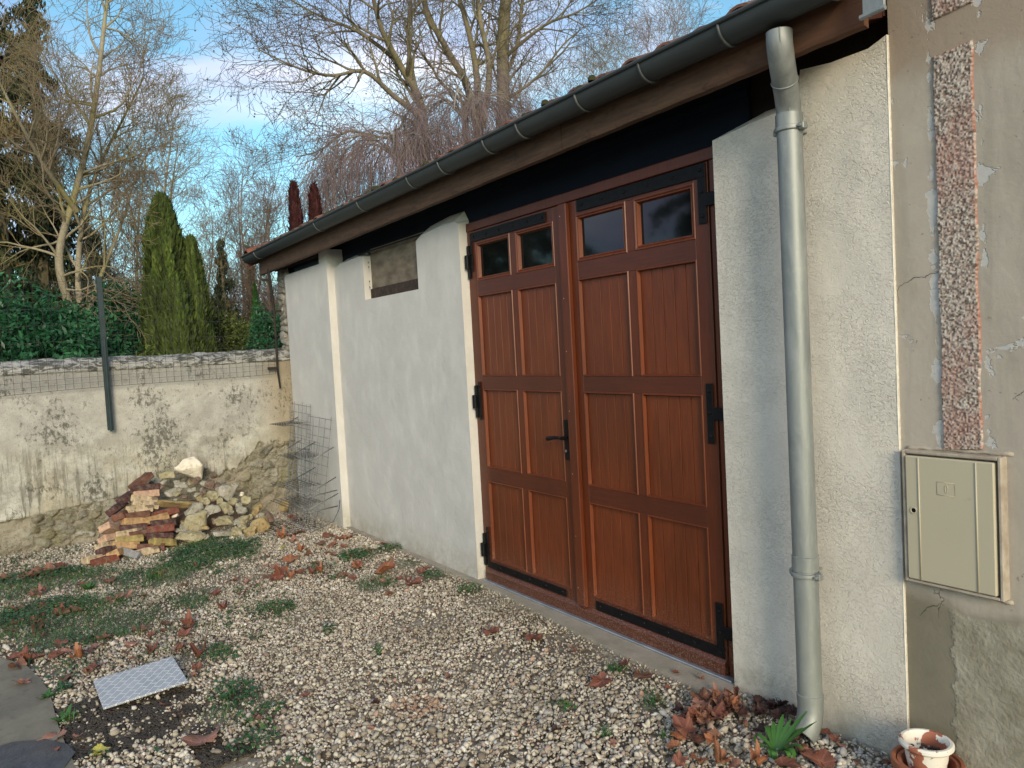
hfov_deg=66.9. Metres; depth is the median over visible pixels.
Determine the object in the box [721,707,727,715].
fallen leaf
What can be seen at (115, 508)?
brick
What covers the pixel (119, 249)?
bare tree
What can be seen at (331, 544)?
fallen leaf
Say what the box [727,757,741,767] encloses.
fallen leaf
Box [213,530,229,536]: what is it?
rubble stone
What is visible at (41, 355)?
bush
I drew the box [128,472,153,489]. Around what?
brick
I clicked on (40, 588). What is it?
fallen leaf
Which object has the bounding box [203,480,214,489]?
rubble stone
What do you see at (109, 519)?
earth mound
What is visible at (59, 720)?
grass tuft
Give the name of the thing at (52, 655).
fallen leaf
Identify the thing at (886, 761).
fallen leaf
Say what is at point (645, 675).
fallen leaf
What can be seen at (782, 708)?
fallen leaf
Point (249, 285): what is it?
ivy
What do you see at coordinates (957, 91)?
house
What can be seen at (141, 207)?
bare tree
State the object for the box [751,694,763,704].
fallen leaf
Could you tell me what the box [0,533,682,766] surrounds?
weeds
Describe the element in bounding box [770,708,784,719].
fallen leaf
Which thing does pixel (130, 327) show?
bush
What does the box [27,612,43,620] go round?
fallen leaf
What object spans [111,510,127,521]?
brick
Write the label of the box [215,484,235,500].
rubble stone
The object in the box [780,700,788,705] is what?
fallen leaf
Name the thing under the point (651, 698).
grass tuft
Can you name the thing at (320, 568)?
fallen leaf
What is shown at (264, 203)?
bare tree
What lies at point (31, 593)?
fallen leaf
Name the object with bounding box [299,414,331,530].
wire grid
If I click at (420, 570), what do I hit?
fallen leaf
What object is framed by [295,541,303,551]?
fallen leaf
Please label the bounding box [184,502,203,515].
rubble stone
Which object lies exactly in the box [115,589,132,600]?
fallen leaf
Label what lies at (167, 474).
rubble stone
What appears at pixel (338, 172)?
bare tree
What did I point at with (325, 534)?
fallen leaf
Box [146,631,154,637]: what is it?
fallen leaf
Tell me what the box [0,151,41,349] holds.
spruce
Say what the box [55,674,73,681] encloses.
fallen leaf
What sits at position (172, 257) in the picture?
thuja
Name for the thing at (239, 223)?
bare tree
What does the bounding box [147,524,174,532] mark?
brick
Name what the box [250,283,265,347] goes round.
cypress
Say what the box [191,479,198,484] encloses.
rubble stone
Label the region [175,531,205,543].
rubble stone
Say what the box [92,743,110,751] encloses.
fallen leaf
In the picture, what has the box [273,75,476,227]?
weeping birch
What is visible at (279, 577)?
fallen leaf
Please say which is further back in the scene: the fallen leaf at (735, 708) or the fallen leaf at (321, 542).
the fallen leaf at (321, 542)
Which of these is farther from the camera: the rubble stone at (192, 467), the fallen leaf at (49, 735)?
the rubble stone at (192, 467)
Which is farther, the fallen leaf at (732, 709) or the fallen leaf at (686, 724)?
the fallen leaf at (732, 709)
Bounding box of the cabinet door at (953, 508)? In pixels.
[905,454,1000,596]
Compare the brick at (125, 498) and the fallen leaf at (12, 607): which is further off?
the brick at (125, 498)
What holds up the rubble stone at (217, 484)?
on the rubble stone at (226, 492)
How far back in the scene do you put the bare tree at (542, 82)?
25.64 m
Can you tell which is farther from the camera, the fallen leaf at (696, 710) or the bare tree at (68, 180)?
the bare tree at (68, 180)
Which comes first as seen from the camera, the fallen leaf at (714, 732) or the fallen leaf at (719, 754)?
the fallen leaf at (719, 754)
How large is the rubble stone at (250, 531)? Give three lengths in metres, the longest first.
0.129 x 0.124 x 0.113 m
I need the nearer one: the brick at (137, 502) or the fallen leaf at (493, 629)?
the fallen leaf at (493, 629)
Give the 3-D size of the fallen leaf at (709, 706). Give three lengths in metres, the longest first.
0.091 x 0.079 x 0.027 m
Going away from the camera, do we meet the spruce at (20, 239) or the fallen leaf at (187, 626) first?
the fallen leaf at (187, 626)
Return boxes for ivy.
[244,237,256,320]
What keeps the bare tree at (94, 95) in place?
on the ground
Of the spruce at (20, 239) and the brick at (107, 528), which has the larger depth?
the spruce at (20, 239)
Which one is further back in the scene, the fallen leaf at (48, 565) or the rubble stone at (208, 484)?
the rubble stone at (208, 484)
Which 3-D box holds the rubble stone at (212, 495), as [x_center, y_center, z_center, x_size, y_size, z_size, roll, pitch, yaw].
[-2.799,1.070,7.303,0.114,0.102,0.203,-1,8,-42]
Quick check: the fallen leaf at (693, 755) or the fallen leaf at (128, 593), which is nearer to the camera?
the fallen leaf at (693, 755)
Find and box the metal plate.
[93,656,187,709]
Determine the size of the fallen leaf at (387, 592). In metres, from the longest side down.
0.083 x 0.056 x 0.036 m
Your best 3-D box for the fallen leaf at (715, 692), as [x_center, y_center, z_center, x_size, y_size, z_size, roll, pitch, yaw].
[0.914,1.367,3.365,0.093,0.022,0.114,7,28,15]
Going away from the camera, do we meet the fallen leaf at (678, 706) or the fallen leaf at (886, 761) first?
the fallen leaf at (886, 761)
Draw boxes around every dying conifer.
[286,179,304,231]
[307,180,322,220]
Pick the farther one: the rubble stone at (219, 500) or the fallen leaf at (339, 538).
the rubble stone at (219, 500)
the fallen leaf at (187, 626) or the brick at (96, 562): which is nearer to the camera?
the fallen leaf at (187, 626)
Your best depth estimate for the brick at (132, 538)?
6.61 m
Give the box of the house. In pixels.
[887,0,1023,767]
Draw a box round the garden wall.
[0,348,299,556]
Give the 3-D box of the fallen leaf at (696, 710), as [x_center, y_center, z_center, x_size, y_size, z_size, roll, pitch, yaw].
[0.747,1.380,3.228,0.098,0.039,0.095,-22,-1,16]
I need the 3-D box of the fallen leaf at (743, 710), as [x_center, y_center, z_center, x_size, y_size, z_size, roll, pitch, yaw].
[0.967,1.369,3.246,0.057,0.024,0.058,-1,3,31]
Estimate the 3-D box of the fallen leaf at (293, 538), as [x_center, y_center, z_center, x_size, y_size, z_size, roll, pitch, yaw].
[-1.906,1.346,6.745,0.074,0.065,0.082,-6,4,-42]
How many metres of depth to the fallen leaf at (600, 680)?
3.61 m
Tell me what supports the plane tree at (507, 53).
on the ground
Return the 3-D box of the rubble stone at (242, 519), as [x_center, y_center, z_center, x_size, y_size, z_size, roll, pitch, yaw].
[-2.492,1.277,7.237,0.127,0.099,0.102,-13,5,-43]
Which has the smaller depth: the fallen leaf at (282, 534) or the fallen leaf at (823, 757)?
the fallen leaf at (823, 757)
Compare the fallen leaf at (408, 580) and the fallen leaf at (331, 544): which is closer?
the fallen leaf at (408, 580)
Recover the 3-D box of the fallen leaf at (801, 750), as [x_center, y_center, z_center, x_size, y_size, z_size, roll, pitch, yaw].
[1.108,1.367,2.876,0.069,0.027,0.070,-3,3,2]
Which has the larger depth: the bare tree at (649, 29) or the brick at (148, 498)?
the bare tree at (649, 29)
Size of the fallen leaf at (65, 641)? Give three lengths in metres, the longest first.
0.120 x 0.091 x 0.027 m
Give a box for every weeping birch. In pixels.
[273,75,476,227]
[342,22,556,186]
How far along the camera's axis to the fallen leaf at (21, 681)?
3.98 m
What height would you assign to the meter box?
0.472 m
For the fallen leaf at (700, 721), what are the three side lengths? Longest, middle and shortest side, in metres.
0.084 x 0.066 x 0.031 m
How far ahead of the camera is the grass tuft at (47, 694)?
3.81 m
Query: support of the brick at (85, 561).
on the ground
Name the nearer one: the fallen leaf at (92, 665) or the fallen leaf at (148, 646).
the fallen leaf at (92, 665)
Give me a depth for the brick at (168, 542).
6.69 m
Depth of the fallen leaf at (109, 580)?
5.80 m
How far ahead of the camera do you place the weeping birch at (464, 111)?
14.60 m
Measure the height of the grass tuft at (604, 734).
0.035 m
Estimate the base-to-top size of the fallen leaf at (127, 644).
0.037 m
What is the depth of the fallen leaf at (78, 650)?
4.24 m
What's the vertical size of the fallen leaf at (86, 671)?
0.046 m
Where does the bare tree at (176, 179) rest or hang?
on the ground
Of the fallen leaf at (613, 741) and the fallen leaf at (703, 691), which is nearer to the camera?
the fallen leaf at (613, 741)
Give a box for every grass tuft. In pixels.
[36,687,57,698]
[48,703,75,722]
[78,579,98,589]
[142,569,160,579]
[214,688,241,700]
[236,715,254,725]
[594,729,611,738]
[606,659,628,671]
[643,692,662,704]
[658,727,670,739]
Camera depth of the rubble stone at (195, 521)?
7.01 m
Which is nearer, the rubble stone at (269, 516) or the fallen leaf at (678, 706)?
the fallen leaf at (678, 706)
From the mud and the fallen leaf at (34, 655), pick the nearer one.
the mud
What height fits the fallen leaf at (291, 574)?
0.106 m
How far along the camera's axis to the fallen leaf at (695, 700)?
3.33 m
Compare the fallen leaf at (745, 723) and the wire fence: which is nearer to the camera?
the fallen leaf at (745, 723)
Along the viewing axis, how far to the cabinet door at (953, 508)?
2.61 m
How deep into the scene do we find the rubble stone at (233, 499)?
7.36 m
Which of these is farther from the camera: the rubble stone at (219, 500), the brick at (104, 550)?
the rubble stone at (219, 500)
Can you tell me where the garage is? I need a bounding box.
[241,0,909,757]
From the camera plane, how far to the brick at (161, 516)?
6.88 m
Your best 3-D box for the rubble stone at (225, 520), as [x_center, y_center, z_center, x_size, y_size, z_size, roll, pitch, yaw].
[-2.657,1.264,7.156,0.149,0.099,0.195,-16,-9,42]
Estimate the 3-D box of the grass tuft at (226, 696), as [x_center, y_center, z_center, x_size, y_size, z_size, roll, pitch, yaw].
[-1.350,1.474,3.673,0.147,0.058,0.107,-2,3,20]
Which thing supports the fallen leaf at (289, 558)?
on the ground
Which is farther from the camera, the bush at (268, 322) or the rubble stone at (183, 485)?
the bush at (268, 322)
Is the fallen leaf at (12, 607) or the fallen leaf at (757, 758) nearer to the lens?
the fallen leaf at (757, 758)
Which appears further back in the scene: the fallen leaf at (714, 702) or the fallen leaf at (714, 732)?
the fallen leaf at (714, 702)
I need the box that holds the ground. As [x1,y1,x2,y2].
[0,509,890,767]
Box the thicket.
[14,187,281,353]
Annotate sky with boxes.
[0,0,750,339]
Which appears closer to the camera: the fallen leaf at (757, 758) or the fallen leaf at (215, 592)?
the fallen leaf at (757, 758)
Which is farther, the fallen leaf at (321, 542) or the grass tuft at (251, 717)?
the fallen leaf at (321, 542)
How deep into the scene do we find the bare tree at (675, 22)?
39.10 m
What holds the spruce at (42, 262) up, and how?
on the ground
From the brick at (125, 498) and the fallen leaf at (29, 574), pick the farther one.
the brick at (125, 498)
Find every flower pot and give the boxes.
[891,744,965,767]
[896,749,960,767]
[898,728,954,767]
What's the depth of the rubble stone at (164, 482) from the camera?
7.25 m
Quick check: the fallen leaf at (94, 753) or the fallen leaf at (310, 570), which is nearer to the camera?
the fallen leaf at (94, 753)
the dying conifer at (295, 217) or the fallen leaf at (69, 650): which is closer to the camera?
the fallen leaf at (69, 650)
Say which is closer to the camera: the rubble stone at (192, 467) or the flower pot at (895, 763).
the flower pot at (895, 763)
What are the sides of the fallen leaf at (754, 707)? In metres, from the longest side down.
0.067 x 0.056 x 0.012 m
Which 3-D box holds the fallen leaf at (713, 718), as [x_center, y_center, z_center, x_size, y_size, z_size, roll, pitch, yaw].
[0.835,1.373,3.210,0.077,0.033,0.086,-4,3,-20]
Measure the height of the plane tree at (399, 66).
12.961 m
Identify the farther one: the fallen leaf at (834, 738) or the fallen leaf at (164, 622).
the fallen leaf at (164, 622)
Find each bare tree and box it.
[0,0,219,343]
[0,27,116,295]
[23,106,191,347]
[84,146,208,310]
[97,69,232,288]
[184,176,253,300]
[201,123,302,321]
[233,173,286,347]
[251,172,364,325]
[306,136,388,209]
[450,2,586,129]
[549,10,660,96]
[554,0,708,96]
[626,0,749,54]
[633,0,712,51]
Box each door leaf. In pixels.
[464,203,587,617]
[568,162,732,675]
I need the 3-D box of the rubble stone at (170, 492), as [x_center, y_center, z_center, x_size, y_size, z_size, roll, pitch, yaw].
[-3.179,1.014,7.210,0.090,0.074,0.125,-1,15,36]
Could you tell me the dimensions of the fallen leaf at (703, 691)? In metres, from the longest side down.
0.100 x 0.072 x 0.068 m
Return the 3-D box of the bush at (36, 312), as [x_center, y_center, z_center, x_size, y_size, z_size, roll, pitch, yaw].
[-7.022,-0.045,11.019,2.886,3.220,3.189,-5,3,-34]
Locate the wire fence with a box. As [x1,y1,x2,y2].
[0,269,280,430]
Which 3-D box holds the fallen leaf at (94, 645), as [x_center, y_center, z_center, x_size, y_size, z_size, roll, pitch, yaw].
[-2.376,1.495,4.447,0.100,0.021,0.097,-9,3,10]
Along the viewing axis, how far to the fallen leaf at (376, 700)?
3.53 m
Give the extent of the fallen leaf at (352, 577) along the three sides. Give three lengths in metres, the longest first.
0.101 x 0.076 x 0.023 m
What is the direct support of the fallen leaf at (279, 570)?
on the ground
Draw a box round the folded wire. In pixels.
[265,417,339,535]
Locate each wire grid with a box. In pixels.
[285,436,319,528]
[288,401,310,522]
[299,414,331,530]
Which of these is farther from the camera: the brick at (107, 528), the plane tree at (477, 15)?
the plane tree at (477, 15)
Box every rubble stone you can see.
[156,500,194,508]
[159,471,174,478]
[160,477,169,485]
[164,488,177,496]
[174,456,204,479]
[175,491,182,496]
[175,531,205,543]
[178,482,187,488]
[179,524,186,531]
[183,510,206,530]
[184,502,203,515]
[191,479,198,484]
[199,497,210,504]
[201,525,208,529]
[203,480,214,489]
[204,504,220,512]
[206,491,218,500]
[210,473,217,478]
[213,482,220,488]
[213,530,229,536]
[214,515,233,525]
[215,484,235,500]
[216,497,222,504]
[219,502,232,513]
[230,482,237,487]
[230,497,237,505]
[232,526,242,535]
[236,506,247,514]
[237,515,249,524]
[241,495,250,505]
[243,525,256,536]
[251,504,259,516]
[251,516,270,532]
[265,511,274,523]
[278,500,289,511]
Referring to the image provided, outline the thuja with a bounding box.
[133,190,219,355]
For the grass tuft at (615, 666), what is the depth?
3.77 m
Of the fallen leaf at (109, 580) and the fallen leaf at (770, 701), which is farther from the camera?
the fallen leaf at (109, 580)
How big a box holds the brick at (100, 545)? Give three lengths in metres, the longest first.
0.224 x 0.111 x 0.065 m
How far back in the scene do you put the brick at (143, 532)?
6.70 m
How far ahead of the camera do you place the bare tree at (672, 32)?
30.93 m
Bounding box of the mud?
[54,687,257,767]
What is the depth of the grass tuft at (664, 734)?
3.12 m
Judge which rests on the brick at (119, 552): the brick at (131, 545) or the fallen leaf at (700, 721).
the brick at (131, 545)
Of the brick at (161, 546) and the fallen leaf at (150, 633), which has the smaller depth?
the fallen leaf at (150, 633)
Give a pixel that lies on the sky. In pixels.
(218, 114)
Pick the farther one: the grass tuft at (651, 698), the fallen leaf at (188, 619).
the fallen leaf at (188, 619)
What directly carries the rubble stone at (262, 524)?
on the rubble stone
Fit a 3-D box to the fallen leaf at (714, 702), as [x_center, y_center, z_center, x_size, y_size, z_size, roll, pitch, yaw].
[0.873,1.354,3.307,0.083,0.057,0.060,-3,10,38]
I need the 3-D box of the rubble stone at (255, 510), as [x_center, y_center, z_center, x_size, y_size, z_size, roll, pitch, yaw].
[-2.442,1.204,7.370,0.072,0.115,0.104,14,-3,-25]
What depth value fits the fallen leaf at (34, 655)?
4.32 m
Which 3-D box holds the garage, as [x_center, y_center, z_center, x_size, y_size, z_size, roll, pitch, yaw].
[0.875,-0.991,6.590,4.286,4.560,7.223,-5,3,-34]
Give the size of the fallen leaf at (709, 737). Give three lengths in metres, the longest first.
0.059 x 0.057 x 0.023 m
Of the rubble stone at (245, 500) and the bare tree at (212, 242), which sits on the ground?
the bare tree at (212, 242)
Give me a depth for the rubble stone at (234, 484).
7.51 m
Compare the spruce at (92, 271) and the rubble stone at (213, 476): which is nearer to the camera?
the rubble stone at (213, 476)
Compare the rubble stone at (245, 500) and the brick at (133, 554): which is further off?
the rubble stone at (245, 500)
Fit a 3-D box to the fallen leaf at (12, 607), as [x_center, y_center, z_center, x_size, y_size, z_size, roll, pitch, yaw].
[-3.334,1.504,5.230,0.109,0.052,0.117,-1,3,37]
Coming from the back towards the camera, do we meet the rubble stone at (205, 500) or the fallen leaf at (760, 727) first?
the rubble stone at (205, 500)
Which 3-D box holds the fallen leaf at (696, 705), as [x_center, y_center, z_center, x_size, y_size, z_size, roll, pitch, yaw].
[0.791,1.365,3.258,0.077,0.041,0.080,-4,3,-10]
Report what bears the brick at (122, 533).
on the brick at (132, 538)
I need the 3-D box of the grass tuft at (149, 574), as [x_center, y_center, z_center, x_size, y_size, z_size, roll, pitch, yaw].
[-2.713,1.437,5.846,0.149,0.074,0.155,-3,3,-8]
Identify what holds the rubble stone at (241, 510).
on the rubble stone at (242, 519)
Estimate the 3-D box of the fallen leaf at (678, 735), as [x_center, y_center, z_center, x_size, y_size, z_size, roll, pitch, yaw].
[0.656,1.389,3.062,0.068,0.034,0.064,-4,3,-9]
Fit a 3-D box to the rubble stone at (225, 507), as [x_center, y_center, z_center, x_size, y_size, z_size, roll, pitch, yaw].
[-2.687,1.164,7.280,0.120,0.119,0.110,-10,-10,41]
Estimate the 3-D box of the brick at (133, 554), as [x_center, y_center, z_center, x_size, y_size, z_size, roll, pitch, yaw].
[-3.209,1.438,6.521,0.222,0.067,0.113,10,-35,19]
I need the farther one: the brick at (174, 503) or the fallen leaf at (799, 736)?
the brick at (174, 503)
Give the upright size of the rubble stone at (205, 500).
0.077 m
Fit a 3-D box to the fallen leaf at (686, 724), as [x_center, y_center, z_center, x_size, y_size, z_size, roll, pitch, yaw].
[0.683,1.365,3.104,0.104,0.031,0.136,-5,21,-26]
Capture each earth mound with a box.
[97,510,148,543]
[151,496,247,533]
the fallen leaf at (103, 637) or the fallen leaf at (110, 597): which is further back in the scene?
the fallen leaf at (110, 597)
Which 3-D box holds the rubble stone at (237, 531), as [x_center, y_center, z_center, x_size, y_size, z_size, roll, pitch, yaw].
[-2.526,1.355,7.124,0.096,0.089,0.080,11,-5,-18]
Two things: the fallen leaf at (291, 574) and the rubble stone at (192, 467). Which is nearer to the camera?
the fallen leaf at (291, 574)
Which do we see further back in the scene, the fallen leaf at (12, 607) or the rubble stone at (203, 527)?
the rubble stone at (203, 527)
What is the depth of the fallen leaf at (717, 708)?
3.22 m
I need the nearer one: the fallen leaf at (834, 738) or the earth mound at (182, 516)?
the fallen leaf at (834, 738)
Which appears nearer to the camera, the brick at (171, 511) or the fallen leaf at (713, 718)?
the fallen leaf at (713, 718)
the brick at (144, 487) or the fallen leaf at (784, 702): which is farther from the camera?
the brick at (144, 487)
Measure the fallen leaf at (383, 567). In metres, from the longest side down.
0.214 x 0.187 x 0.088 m
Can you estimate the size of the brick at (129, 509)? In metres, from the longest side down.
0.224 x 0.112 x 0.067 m
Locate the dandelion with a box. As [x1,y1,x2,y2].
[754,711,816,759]
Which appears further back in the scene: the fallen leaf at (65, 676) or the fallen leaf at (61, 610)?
the fallen leaf at (61, 610)
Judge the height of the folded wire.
1.002 m
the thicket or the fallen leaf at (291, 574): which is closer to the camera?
the fallen leaf at (291, 574)
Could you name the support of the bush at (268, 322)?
on the ground
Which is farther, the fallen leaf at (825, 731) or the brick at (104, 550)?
the brick at (104, 550)
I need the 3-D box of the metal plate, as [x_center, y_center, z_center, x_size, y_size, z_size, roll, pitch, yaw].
[-1.847,1.478,3.848,0.375,0.010,0.345,-8,9,-34]
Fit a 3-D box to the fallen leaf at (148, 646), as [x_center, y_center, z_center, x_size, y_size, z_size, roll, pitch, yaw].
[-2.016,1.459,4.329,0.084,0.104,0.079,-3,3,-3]
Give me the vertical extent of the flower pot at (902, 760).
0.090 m
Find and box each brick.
[81,554,105,564]
[89,554,119,566]
[94,541,116,549]
[95,545,116,554]
[97,533,115,543]
[98,522,118,534]
[105,501,128,516]
[105,547,123,557]
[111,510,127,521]
[112,541,139,549]
[114,527,142,536]
[115,489,134,503]
[115,534,143,543]
[119,523,147,530]
[119,546,143,559]
[121,517,143,524]
[125,505,152,512]
[125,510,150,517]
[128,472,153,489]
[129,529,150,536]
[130,494,157,502]
[131,483,159,490]
[131,499,158,511]
[133,489,159,496]
[134,546,159,555]
[137,543,164,550]
[143,512,169,524]
[145,532,173,539]
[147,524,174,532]
[148,538,176,546]
[149,518,176,525]
[151,506,179,515]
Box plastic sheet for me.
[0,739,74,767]
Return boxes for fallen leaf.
[0,573,11,580]
[3,628,19,632]
[6,604,24,609]
[6,651,21,658]
[8,656,26,668]
[12,678,30,683]
[18,570,39,578]
[20,645,31,661]
[25,590,41,595]
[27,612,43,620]
[30,562,56,574]
[31,583,46,592]
[31,622,45,633]
[32,652,44,657]
[34,618,49,625]
[38,729,66,740]
[48,650,66,658]
[52,603,72,615]
[52,639,67,647]
[53,561,67,568]
[55,648,73,654]
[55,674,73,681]
[67,640,82,657]
[80,668,93,672]
[83,646,92,653]
[86,662,104,669]
[89,641,106,647]
[89,752,102,756]
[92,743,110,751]
[96,631,112,639]
[100,576,118,582]
[104,593,123,603]
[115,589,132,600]
[125,639,139,647]
[131,622,149,632]
[144,640,158,654]
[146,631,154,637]
[161,619,172,625]
[169,642,182,652]
[176,627,191,636]
[179,623,193,628]
[180,609,197,625]
[180,724,220,745]
[189,632,207,657]
[191,662,204,669]
[206,589,220,594]
[216,599,227,609]
[253,715,263,719]
[268,573,285,579]
[269,564,286,575]
[277,526,285,538]
[282,554,301,562]
[284,564,295,578]
[287,534,297,541]
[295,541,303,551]
[300,692,309,696]
[307,562,317,574]
[314,540,326,544]
[315,562,323,571]
[322,532,335,537]
[327,540,337,547]
[334,534,343,539]
[348,574,356,579]
[351,561,361,567]
[370,698,379,704]
[374,557,396,574]
[384,590,392,595]
[404,574,411,582]
[405,577,422,585]
[415,567,427,573]
[483,626,499,635]
[522,632,541,640]
[551,725,560,731]
[587,671,612,687]
[608,738,617,746]
[618,658,630,666]
[633,669,654,678]
[664,739,680,748]
[669,726,685,740]
[671,698,684,711]
[672,714,696,737]
[672,750,687,766]
[683,711,695,723]
[684,706,698,721]
[686,706,699,719]
[688,733,705,745]
[688,753,707,762]
[691,687,708,701]
[691,697,712,705]
[691,703,706,707]
[693,718,709,724]
[696,712,710,723]
[697,710,710,720]
[698,703,713,715]
[700,727,711,737]
[704,733,717,744]
[706,702,723,719]
[707,712,722,719]
[707,727,720,737]
[708,682,728,695]
[709,693,725,707]
[712,689,731,697]
[714,736,732,763]
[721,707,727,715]
[723,695,741,705]
[725,696,741,708]
[726,685,741,697]
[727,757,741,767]
[729,703,742,711]
[732,703,749,717]
[737,705,749,714]
[738,719,748,726]
[749,738,768,765]
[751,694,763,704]
[751,704,763,714]
[751,720,765,731]
[754,703,767,715]
[766,698,779,706]
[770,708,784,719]
[772,756,802,767]
[779,706,785,713]
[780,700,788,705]
[784,705,796,715]
[793,743,814,751]
[795,733,804,739]
[798,746,817,758]
[799,748,836,767]
[821,728,831,735]
[828,734,840,741]
[881,758,890,763]
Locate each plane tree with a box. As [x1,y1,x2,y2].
[191,0,461,239]
[335,0,557,138]
[446,0,653,128]
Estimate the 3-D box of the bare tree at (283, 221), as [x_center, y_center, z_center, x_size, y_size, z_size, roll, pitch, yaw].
[-5.942,-2.690,23.031,3.150,7.159,3.623,-5,3,-34]
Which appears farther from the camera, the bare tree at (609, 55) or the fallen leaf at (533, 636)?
the bare tree at (609, 55)
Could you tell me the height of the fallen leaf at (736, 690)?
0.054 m
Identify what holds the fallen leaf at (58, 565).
on the ground
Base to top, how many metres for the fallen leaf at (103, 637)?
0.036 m
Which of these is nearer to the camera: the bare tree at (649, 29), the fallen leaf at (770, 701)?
the fallen leaf at (770, 701)
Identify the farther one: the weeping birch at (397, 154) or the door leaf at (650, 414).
the weeping birch at (397, 154)
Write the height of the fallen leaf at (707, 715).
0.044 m
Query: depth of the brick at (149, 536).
6.73 m
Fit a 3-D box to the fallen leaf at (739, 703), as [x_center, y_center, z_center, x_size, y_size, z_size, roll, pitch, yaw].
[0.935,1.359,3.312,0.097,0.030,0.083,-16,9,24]
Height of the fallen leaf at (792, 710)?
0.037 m
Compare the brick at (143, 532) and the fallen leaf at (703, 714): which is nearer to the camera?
the fallen leaf at (703, 714)
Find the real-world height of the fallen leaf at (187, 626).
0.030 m
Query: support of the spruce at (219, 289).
on the ground
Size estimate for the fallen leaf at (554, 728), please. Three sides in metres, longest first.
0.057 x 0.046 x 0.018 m
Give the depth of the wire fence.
7.21 m
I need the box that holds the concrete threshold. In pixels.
[346,526,739,693]
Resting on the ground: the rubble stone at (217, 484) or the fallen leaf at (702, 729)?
the fallen leaf at (702, 729)
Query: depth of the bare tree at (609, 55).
28.52 m
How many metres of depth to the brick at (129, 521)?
6.76 m
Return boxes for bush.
[0,267,121,360]
[0,300,133,360]
[73,275,144,355]
[134,343,160,355]
[208,286,269,347]
[211,305,244,351]
[223,312,259,351]
[243,297,282,349]
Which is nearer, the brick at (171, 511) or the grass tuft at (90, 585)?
the grass tuft at (90, 585)
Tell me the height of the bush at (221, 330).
2.902 m
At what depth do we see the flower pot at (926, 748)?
2.65 m
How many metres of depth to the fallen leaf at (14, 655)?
4.36 m
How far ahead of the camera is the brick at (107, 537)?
6.53 m
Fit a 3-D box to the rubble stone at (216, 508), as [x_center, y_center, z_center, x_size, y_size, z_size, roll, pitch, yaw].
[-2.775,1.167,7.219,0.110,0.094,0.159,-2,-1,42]
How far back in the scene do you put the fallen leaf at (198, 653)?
4.21 m
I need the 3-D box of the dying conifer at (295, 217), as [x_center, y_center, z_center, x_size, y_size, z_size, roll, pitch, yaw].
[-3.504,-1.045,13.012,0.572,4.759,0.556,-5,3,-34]
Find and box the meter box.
[902,449,1009,601]
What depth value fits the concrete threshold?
4.12 m
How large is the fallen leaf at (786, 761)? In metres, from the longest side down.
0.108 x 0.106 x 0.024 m
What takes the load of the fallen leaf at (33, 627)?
on the ground
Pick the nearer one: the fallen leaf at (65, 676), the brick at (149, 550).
the fallen leaf at (65, 676)
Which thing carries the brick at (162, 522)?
on the brick at (166, 528)
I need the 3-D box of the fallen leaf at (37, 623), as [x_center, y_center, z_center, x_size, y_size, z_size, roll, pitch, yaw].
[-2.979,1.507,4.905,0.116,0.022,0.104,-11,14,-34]
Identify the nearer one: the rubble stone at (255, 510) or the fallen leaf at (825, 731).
the fallen leaf at (825, 731)
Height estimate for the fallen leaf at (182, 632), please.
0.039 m
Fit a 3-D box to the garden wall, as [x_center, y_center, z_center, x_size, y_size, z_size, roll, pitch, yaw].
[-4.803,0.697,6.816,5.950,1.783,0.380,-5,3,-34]
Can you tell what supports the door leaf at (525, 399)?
in the garage
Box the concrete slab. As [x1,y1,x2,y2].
[0,657,76,767]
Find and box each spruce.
[0,0,101,303]
[0,2,62,320]
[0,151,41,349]
[69,206,135,355]
[212,238,238,350]

